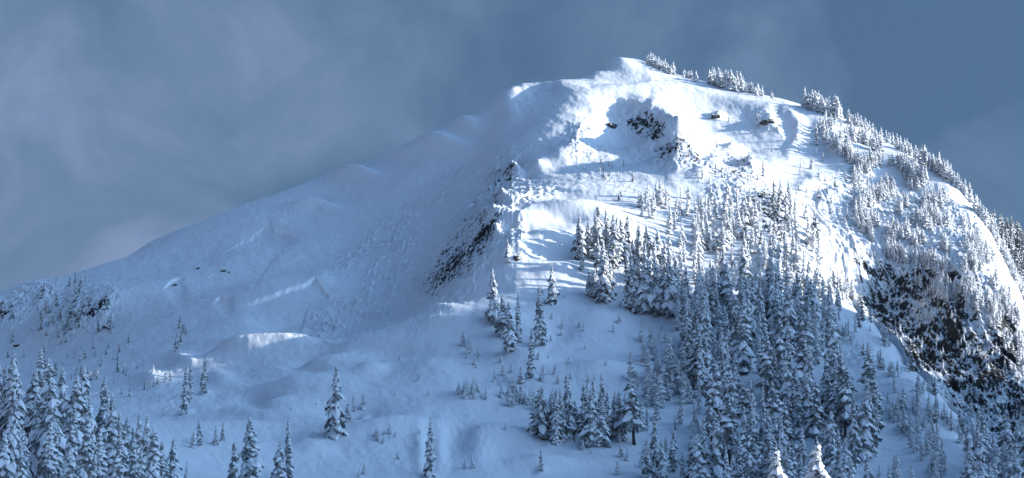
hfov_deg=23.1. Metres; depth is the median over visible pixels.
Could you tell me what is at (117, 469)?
snowy conifer
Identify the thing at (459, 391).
snowy sapling
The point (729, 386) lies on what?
snowy conifer
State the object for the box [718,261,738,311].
snowy conifer
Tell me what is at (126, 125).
sky
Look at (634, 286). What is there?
snowy conifer
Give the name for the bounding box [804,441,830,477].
snowy conifer
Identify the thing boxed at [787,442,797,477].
snowy conifer
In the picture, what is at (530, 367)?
snowy conifer
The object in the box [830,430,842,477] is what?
snowy conifer
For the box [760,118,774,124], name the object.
rock
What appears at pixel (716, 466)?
snowy conifer
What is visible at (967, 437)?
snowy conifer
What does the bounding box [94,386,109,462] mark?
snowy conifer
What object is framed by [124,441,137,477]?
snowy conifer
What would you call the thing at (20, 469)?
snowy conifer
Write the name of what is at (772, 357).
snowy conifer
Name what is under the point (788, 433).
snowy conifer
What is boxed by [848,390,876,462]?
snowy conifer
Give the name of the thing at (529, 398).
snowy sapling
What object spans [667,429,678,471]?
snowy conifer
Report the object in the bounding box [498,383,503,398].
snowy sapling
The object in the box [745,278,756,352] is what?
snowy conifer
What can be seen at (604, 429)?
snowy conifer
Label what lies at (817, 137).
snowy conifer
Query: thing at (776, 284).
snowy conifer
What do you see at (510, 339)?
snowy conifer
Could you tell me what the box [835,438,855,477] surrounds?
snowy conifer
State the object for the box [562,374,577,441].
snowy conifer
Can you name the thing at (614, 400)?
snowy conifer
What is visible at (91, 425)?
snowy conifer
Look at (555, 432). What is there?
snowy conifer
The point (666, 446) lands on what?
snowy conifer
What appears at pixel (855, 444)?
snowy conifer
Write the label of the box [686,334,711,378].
snowy conifer
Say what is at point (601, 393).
snowy conifer
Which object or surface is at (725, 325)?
snowy conifer
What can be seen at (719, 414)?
snowy conifer
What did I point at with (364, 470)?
snowy sapling
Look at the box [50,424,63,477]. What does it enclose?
snowy conifer
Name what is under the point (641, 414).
snowy conifer
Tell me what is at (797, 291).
snowy conifer
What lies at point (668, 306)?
snowy conifer
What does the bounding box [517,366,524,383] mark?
snowy conifer
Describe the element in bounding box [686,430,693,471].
snowy conifer
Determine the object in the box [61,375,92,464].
snowy conifer
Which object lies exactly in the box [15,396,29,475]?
snowy conifer
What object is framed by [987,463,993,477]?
snowy conifer
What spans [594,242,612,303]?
snowy conifer
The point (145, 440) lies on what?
snowy conifer
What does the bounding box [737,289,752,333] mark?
snowy conifer
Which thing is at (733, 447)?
snowy conifer
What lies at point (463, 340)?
snowy sapling
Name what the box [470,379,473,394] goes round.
snowy sapling
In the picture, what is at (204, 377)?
snowy conifer
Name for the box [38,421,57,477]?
snowy conifer
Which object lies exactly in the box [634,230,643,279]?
snowy conifer
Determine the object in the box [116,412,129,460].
snowy conifer
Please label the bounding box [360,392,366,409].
snowy conifer
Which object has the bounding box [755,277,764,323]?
snowy conifer
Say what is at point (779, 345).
snowy conifer
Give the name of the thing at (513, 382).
snowy sapling
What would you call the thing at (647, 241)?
snowy conifer
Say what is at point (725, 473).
snowy conifer
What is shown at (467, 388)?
snowy sapling
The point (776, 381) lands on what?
snowy conifer
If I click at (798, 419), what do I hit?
snowy conifer
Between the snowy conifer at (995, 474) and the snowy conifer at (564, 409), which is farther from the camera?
the snowy conifer at (564, 409)
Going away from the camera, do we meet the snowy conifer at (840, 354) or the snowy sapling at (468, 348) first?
the snowy conifer at (840, 354)
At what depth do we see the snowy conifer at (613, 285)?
1130.39 m
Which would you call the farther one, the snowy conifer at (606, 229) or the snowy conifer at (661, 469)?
the snowy conifer at (606, 229)
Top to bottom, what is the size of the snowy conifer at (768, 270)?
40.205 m
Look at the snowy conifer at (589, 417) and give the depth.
929.64 m
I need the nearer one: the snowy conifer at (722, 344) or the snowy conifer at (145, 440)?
the snowy conifer at (145, 440)
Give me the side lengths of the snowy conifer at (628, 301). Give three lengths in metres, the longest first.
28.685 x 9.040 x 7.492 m
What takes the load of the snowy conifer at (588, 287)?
on the mountain
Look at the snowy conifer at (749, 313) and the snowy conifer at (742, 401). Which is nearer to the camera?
the snowy conifer at (742, 401)
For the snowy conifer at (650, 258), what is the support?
on the mountain
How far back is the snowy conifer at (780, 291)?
1095.54 m
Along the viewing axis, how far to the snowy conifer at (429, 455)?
874.62 m
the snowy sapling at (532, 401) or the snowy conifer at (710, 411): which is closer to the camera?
the snowy conifer at (710, 411)
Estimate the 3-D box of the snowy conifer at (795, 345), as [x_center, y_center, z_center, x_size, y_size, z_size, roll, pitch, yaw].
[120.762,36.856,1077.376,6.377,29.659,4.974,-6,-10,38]
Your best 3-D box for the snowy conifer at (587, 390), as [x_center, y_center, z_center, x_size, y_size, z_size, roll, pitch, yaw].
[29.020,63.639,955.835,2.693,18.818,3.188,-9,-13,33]
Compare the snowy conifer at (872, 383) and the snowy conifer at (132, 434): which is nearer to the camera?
the snowy conifer at (132, 434)
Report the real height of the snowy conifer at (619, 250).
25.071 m
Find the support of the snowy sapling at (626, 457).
on the mountain
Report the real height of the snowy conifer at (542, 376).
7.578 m
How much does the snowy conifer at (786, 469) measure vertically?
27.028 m
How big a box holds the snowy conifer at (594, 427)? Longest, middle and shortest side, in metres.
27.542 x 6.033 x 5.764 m
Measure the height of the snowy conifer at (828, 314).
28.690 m
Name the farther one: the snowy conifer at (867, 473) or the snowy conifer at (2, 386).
the snowy conifer at (867, 473)
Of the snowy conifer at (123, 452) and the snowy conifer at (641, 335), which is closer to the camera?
the snowy conifer at (123, 452)
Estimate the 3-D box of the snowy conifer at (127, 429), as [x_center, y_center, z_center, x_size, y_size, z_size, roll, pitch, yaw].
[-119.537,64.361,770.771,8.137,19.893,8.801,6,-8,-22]
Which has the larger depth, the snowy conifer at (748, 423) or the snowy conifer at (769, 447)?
the snowy conifer at (748, 423)
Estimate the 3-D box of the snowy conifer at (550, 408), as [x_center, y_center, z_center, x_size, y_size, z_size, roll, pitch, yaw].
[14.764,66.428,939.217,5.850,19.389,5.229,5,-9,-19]
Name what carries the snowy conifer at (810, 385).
on the mountain
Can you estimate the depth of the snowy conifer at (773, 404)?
930.53 m
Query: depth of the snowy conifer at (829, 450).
869.49 m
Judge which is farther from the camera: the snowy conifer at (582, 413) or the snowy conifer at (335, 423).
the snowy conifer at (582, 413)
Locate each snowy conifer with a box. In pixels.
[0,359,30,457]
[0,366,6,444]
[0,367,2,403]
[0,431,16,477]
[5,353,22,398]
[5,391,20,477]
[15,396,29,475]
[15,450,27,477]
[19,433,31,477]
[22,396,27,432]
[24,369,40,438]
[26,349,55,401]
[27,397,40,477]
[36,379,68,477]
[38,359,61,424]
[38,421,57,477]
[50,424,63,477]
[57,367,68,425]
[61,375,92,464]
[62,451,78,477]
[63,406,77,477]
[75,414,92,477]
[80,364,97,451]
[85,398,94,477]
[91,428,107,477]
[91,455,96,477]
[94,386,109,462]
[95,377,105,436]
[104,393,117,477]
[108,432,126,477]
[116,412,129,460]
[116,419,127,477]
[124,417,131,449]
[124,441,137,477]
[128,427,135,451]
[133,411,142,463]
[136,449,145,477]
[138,413,150,466]
[144,426,161,477]
[159,441,169,477]
[167,438,182,477]
[179,364,189,414]
[184,462,188,477]
[188,364,193,399]
[189,431,195,448]
[196,419,202,445]
[199,356,207,393]
[211,426,218,445]
[220,423,224,441]
[227,443,238,477]
[237,418,263,477]
[270,441,286,477]
[284,417,293,477]
[324,366,347,439]
[344,402,352,422]
[352,395,355,411]
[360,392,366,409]
[423,416,436,477]
[485,268,500,325]
[494,293,506,336]
[501,301,517,352]
[504,238,510,262]
[514,290,521,342]
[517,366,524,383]
[525,327,535,378]
[525,387,548,434]
[532,287,546,345]
[537,386,551,439]
[538,365,546,381]
[539,448,543,471]
[547,267,559,305]
[547,391,553,434]
[549,388,563,445]
[558,390,569,444]
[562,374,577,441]
[562,379,571,412]
[570,215,586,259]
[572,400,578,425]
[576,384,588,432]
[578,388,597,445]
[579,237,584,270]
[584,221,591,253]
[584,270,592,295]
[586,382,588,401]
[587,381,600,446]
[588,214,599,259]
[588,397,611,447]
[589,268,596,297]
[591,206,604,248]
[594,238,601,279]
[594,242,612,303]
[597,373,605,417]
[602,210,610,244]
[604,393,614,439]
[605,225,618,268]
[605,254,611,301]
[606,214,625,248]
[608,263,617,299]
[610,391,616,432]
[610,392,622,438]
[615,218,623,263]
[616,378,645,444]
[617,407,627,440]
[619,219,628,259]
[622,256,638,310]
[624,215,634,248]
[628,239,635,278]
[628,249,640,313]
[634,224,641,259]
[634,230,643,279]
[634,244,652,314]
[638,322,644,341]
[638,399,647,431]
[639,257,655,314]
[641,225,652,259]
[641,438,655,477]
[645,402,649,427]
[648,248,652,287]
[649,253,665,317]
[649,419,660,477]
[651,229,662,267]
[652,239,659,265]
[654,265,666,315]
[656,442,669,477]
[659,239,667,275]
[660,251,676,319]
[664,436,668,451]
[666,235,673,272]
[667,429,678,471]
[672,259,681,300]
[678,299,693,347]
[679,452,686,477]
[682,267,691,308]
[683,304,693,357]
[683,433,710,477]
[684,321,701,388]
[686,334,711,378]
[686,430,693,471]
[693,293,710,333]
[693,301,703,337]
[693,338,708,395]
[699,287,712,352]
[699,419,710,464]
[702,323,712,390]
[703,360,725,414]
[704,394,716,448]
[708,265,718,307]
[708,273,718,326]
[708,411,724,477]
[711,395,738,472]
[711,403,723,458]
[716,327,730,381]
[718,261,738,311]
[719,246,730,285]
[720,349,725,399]
[721,347,736,413]
[722,310,729,342]
[722,445,731,477]
[728,293,740,368]
[729,429,736,462]
[730,297,755,374]
[730,435,745,477]
[734,381,749,427]
[735,247,752,296]
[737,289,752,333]
[739,407,746,475]
[741,434,760,477]
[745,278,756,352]
[745,406,759,450]
[746,411,760,459]
[747,380,759,432]
[749,276,757,347]
[753,270,758,316]
[754,335,772,402]
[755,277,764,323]
[755,305,769,351]
[755,441,765,477]
[757,334,770,373]
[758,387,766,441]
[761,410,771,452]
[761,434,780,467]
[762,277,768,318]
[763,452,770,477]
[765,248,775,291]
[765,381,783,431]
[766,262,774,326]
[766,289,784,344]
[767,448,787,477]
[769,416,776,447]
[770,346,778,385]
[770,348,780,398]
[772,317,793,374]
[775,273,778,289]
[776,261,785,300]
[777,405,799,460]
[777,414,787,448]
[777,438,783,466]
[778,333,791,407]
[780,283,797,353]
[780,399,795,438]
[781,298,784,334]
[781,447,791,477]
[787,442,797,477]
[791,293,797,348]
[791,312,815,363]
[792,273,803,312]
[792,379,805,438]
[793,331,813,384]
[794,346,820,414]
[794,426,807,476]
[796,453,803,477]
[799,383,828,443]
[800,279,821,322]
[801,375,813,438]
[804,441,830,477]
[809,381,813,408]
[814,125,819,145]
[819,353,831,412]
[821,411,842,477]
[823,321,839,375]
[824,360,857,431]
[825,290,832,346]
[828,356,838,407]
[828,365,847,437]
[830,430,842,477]
[832,367,857,441]
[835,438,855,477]
[837,342,844,378]
[837,459,844,477]
[846,456,854,477]
[847,389,861,468]
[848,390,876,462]
[857,351,872,383]
[863,453,874,477]
[866,384,882,456]
[867,364,885,434]
[873,390,880,447]
[959,449,968,477]
[961,425,975,474]
[964,440,977,477]
[971,418,988,473]
[973,405,990,450]
[976,460,988,477]
[980,405,988,460]
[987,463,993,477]
[992,457,998,477]
[998,408,1014,455]
[1002,437,1013,477]
[1004,454,1013,477]
[1012,444,1023,477]
[1013,422,1020,451]
[1017,416,1023,477]
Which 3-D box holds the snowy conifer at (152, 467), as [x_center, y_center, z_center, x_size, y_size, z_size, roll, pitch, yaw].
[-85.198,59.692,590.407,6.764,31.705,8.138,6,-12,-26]
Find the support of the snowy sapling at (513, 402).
on the mountain
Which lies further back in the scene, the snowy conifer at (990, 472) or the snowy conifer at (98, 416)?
the snowy conifer at (990, 472)
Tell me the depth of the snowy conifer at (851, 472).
732.23 m
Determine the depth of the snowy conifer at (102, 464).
589.80 m
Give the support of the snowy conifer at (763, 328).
on the mountain
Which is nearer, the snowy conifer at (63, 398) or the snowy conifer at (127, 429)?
the snowy conifer at (63, 398)
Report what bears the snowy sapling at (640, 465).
on the mountain
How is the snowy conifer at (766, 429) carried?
on the mountain
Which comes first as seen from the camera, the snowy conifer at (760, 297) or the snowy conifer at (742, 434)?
the snowy conifer at (742, 434)
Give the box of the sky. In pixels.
[0,0,1023,290]
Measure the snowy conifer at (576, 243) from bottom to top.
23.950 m
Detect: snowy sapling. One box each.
[361,463,366,474]
[376,430,379,440]
[457,384,460,394]
[460,330,466,345]
[462,386,466,398]
[465,380,470,395]
[466,339,470,353]
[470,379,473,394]
[470,456,474,468]
[483,388,487,399]
[492,369,496,381]
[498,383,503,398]
[500,364,505,375]
[505,386,512,405]
[506,377,511,394]
[511,377,517,393]
[511,394,515,406]
[512,383,518,397]
[517,386,524,403]
[527,388,531,404]
[530,391,535,407]
[580,439,584,450]
[614,461,621,474]
[616,313,621,323]
[617,429,621,441]
[618,443,624,457]
[624,448,629,460]
[638,455,643,467]
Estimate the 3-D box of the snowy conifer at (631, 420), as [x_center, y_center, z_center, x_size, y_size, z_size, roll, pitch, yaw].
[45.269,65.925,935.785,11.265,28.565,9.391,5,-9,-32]
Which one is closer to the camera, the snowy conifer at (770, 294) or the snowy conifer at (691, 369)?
the snowy conifer at (691, 369)
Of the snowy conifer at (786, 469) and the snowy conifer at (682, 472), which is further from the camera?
the snowy conifer at (682, 472)
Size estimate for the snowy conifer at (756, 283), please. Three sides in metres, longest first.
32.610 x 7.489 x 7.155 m
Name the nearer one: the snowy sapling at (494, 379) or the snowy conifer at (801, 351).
the snowy conifer at (801, 351)
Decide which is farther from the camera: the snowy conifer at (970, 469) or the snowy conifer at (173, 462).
the snowy conifer at (970, 469)
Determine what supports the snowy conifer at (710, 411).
on the mountain
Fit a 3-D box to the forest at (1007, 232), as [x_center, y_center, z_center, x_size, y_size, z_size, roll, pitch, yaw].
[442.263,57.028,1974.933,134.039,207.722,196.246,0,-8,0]
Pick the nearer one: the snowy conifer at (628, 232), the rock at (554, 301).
the rock at (554, 301)
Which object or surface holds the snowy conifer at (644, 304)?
on the mountain
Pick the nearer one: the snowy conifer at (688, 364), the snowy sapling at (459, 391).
the snowy sapling at (459, 391)
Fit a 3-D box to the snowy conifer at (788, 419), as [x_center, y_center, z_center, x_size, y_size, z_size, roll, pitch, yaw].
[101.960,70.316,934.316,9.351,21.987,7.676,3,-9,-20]
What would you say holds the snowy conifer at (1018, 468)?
on the mountain
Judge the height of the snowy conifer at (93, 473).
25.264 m
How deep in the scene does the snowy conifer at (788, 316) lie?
1070.13 m
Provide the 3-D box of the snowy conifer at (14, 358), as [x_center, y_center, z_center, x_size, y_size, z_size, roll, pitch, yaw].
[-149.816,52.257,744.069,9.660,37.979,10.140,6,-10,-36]
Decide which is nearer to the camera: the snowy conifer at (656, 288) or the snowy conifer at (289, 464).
the snowy conifer at (289, 464)
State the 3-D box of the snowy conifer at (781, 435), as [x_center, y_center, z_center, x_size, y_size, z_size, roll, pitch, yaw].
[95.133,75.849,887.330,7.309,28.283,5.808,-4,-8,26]
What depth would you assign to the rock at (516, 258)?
1158.53 m
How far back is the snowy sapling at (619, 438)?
935.54 m
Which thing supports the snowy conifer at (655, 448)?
on the mountain
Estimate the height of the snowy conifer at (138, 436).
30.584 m
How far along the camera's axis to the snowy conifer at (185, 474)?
741.57 m
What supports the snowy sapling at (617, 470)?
on the mountain
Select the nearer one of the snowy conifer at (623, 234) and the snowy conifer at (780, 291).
the snowy conifer at (780, 291)
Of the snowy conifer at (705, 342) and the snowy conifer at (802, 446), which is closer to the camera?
the snowy conifer at (802, 446)
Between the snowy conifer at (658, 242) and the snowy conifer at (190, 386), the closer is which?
the snowy conifer at (190, 386)
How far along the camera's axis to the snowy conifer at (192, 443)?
856.95 m
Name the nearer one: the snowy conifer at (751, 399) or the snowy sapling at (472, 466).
the snowy sapling at (472, 466)
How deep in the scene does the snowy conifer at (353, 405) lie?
967.93 m
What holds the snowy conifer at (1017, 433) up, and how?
on the mountain
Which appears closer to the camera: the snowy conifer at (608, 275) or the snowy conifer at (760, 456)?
the snowy conifer at (760, 456)
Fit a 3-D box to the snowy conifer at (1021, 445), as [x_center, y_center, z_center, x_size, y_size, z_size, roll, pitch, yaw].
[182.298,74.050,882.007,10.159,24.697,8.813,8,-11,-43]
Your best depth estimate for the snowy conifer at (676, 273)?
1128.01 m
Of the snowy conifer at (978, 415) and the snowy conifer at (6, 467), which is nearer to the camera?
the snowy conifer at (6, 467)
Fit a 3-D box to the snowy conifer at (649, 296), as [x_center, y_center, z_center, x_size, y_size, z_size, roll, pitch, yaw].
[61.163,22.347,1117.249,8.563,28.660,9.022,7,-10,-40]
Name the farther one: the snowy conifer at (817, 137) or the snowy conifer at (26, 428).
the snowy conifer at (817, 137)
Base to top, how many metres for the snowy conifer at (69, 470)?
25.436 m
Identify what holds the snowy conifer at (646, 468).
on the mountain
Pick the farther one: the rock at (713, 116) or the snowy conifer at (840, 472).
the rock at (713, 116)
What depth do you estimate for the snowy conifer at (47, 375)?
733.66 m
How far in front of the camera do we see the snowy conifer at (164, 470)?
728.25 m
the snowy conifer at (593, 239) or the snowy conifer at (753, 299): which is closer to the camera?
the snowy conifer at (753, 299)
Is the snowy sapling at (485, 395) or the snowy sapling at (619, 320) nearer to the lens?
the snowy sapling at (485, 395)
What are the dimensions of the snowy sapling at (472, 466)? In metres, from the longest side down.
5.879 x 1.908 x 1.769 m
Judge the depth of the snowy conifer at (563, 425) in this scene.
932.66 m
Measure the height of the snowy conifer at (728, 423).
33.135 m
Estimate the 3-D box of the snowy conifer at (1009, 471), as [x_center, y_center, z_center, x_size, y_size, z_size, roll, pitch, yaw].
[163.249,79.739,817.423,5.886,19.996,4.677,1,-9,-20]
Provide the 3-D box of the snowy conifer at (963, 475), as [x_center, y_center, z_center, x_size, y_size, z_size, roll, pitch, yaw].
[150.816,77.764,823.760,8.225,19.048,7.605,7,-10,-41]
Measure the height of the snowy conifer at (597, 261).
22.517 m
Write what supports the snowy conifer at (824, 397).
on the mountain
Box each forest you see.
[6,51,1023,477]
[987,210,1023,281]
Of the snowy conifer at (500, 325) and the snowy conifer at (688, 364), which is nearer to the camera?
the snowy conifer at (688, 364)
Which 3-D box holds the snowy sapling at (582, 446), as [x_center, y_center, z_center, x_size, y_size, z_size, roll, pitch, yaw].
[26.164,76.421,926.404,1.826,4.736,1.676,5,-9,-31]
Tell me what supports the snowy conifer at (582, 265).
on the mountain
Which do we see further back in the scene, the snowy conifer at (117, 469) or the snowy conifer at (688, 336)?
the snowy conifer at (688, 336)
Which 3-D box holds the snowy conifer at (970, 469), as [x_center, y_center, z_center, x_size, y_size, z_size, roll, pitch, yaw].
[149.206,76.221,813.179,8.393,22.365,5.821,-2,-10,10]
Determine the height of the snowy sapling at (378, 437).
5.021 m
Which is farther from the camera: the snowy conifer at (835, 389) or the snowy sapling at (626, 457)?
the snowy conifer at (835, 389)
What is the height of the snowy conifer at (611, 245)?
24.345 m
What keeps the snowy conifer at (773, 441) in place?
on the mountain
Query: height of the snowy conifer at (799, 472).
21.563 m
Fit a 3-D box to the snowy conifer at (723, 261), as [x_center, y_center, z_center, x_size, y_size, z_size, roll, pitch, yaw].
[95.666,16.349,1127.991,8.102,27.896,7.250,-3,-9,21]
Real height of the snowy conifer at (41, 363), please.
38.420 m
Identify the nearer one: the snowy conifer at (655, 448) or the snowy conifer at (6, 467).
the snowy conifer at (6, 467)
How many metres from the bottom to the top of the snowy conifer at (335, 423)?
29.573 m
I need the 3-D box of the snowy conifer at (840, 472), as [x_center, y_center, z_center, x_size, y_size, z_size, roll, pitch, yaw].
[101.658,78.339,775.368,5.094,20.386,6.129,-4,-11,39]
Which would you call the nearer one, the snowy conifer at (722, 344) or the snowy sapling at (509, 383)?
the snowy sapling at (509, 383)
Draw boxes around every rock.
[0,309,8,315]
[513,255,519,260]
[544,299,556,304]
[607,122,616,128]
[711,114,719,118]
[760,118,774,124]
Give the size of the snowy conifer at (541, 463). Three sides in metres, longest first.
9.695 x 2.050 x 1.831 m
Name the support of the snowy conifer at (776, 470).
on the mountain
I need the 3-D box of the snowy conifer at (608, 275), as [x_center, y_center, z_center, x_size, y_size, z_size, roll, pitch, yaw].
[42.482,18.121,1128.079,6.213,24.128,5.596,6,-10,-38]
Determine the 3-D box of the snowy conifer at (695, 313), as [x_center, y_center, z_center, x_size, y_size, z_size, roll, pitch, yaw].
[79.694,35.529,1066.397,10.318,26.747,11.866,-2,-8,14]
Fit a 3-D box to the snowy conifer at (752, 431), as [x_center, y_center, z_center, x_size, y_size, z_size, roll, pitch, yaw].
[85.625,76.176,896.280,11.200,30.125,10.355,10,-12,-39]
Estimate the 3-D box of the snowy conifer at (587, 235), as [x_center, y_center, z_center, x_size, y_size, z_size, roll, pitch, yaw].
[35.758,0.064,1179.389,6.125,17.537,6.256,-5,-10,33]
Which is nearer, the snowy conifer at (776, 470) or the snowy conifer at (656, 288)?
the snowy conifer at (776, 470)
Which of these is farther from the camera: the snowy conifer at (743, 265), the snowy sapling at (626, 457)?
the snowy conifer at (743, 265)
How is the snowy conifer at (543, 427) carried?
on the mountain
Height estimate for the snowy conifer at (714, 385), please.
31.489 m
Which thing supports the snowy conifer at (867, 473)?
on the mountain
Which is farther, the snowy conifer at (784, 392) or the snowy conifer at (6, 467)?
the snowy conifer at (784, 392)
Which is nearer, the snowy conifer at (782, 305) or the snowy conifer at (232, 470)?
the snowy conifer at (232, 470)
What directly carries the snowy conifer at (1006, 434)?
on the mountain
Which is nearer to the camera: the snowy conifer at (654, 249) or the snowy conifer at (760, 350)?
the snowy conifer at (760, 350)
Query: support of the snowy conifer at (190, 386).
on the mountain
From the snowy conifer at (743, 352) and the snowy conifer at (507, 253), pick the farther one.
the snowy conifer at (507, 253)
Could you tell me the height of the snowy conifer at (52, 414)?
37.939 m
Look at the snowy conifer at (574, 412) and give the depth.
945.90 m
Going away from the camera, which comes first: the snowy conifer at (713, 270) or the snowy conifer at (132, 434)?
the snowy conifer at (132, 434)
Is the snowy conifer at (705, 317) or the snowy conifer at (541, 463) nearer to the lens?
the snowy conifer at (541, 463)
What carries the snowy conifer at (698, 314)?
on the mountain
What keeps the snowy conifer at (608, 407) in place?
on the mountain
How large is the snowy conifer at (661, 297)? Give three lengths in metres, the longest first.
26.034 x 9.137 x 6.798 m
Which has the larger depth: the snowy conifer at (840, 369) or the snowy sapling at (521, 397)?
the snowy sapling at (521, 397)
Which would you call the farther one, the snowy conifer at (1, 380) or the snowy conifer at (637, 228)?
the snowy conifer at (637, 228)
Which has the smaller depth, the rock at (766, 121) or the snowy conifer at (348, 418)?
the snowy conifer at (348, 418)
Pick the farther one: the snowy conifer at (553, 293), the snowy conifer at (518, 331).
the snowy conifer at (553, 293)
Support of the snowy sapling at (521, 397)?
on the mountain
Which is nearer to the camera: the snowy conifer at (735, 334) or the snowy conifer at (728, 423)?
the snowy conifer at (728, 423)
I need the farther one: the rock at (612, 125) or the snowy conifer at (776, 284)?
the rock at (612, 125)
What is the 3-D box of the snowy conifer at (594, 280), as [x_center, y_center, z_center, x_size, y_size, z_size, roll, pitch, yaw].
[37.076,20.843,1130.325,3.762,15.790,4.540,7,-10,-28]
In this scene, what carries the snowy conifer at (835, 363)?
on the mountain
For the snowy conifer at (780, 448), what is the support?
on the mountain
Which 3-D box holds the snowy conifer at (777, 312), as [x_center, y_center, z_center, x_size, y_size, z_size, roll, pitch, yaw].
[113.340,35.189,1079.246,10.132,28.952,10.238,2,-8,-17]
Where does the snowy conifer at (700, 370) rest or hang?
on the mountain
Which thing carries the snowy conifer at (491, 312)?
on the mountain
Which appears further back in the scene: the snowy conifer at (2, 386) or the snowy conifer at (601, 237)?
the snowy conifer at (601, 237)
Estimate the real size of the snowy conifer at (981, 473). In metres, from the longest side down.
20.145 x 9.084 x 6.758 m
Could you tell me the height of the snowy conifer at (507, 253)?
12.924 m
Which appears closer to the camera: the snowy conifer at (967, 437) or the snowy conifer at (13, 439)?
the snowy conifer at (13, 439)
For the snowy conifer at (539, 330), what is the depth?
1058.08 m
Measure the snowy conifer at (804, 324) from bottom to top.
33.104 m
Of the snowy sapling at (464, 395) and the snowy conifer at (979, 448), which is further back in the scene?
the snowy sapling at (464, 395)
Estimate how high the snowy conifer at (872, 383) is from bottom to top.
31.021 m
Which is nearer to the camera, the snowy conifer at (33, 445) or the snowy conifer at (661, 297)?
the snowy conifer at (33, 445)
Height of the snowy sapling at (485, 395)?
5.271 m
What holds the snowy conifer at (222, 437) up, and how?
on the mountain
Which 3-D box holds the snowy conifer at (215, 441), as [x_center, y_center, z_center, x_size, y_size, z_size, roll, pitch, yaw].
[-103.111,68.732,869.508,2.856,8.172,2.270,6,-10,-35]
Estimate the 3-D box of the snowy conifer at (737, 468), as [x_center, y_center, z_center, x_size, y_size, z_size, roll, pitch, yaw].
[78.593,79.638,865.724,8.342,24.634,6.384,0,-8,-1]
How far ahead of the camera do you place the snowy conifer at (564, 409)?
953.89 m
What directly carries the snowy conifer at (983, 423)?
on the mountain
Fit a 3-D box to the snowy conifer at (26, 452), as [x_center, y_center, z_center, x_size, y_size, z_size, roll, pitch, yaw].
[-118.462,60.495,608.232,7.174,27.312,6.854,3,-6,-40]
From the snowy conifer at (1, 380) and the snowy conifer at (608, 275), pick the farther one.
the snowy conifer at (608, 275)
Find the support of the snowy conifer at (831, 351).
on the mountain
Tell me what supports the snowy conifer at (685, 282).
on the mountain
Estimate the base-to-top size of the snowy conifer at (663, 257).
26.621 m
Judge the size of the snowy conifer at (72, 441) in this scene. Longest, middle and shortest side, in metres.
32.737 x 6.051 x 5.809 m
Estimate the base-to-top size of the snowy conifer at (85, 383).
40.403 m
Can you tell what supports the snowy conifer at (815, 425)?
on the mountain
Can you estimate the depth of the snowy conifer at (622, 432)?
937.67 m
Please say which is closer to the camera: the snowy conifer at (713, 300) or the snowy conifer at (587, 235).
the snowy conifer at (713, 300)
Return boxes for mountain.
[0,57,1023,477]
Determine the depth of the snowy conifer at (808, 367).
969.42 m
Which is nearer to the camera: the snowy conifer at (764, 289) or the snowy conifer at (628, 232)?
the snowy conifer at (764, 289)
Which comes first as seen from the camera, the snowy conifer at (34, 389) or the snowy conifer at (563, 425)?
the snowy conifer at (34, 389)
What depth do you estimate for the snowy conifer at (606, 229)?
1189.98 m
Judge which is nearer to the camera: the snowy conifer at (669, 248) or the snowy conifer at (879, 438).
the snowy conifer at (879, 438)
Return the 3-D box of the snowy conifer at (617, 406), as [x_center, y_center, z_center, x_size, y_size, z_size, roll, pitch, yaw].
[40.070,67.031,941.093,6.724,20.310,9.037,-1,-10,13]
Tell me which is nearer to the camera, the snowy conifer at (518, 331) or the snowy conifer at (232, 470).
the snowy conifer at (232, 470)
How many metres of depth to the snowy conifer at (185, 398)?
971.19 m
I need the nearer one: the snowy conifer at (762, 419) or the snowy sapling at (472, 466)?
the snowy sapling at (472, 466)
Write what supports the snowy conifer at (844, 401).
on the mountain
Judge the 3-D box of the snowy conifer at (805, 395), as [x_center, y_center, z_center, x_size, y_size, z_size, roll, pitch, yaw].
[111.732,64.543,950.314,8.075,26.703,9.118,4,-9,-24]
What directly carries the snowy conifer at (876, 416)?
on the mountain
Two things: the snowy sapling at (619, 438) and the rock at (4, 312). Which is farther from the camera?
the rock at (4, 312)
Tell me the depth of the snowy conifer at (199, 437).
863.72 m
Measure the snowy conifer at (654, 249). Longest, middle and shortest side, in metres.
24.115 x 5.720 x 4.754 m
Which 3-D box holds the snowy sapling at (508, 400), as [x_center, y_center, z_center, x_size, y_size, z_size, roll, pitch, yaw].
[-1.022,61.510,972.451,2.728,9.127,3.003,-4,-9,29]
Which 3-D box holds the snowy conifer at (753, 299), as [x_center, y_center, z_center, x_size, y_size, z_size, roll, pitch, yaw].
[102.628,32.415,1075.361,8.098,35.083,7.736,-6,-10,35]
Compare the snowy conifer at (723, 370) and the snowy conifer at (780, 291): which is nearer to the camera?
the snowy conifer at (723, 370)
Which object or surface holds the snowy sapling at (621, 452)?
on the mountain
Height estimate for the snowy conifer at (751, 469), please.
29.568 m
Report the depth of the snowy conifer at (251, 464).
801.38 m
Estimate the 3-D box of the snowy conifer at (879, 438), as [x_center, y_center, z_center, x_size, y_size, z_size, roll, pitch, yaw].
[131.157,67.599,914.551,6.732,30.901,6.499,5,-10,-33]
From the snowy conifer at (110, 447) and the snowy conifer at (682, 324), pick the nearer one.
the snowy conifer at (110, 447)
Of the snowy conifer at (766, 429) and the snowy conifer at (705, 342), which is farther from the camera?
the snowy conifer at (705, 342)
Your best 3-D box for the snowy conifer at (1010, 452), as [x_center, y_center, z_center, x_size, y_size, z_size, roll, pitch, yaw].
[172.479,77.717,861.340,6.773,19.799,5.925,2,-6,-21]
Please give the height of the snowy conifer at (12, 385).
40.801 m
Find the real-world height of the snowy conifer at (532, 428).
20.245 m
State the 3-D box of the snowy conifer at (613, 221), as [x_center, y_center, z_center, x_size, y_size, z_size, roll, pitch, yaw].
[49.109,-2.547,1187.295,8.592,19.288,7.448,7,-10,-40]
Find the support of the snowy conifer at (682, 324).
on the mountain
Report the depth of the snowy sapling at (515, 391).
978.72 m
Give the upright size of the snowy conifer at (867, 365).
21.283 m

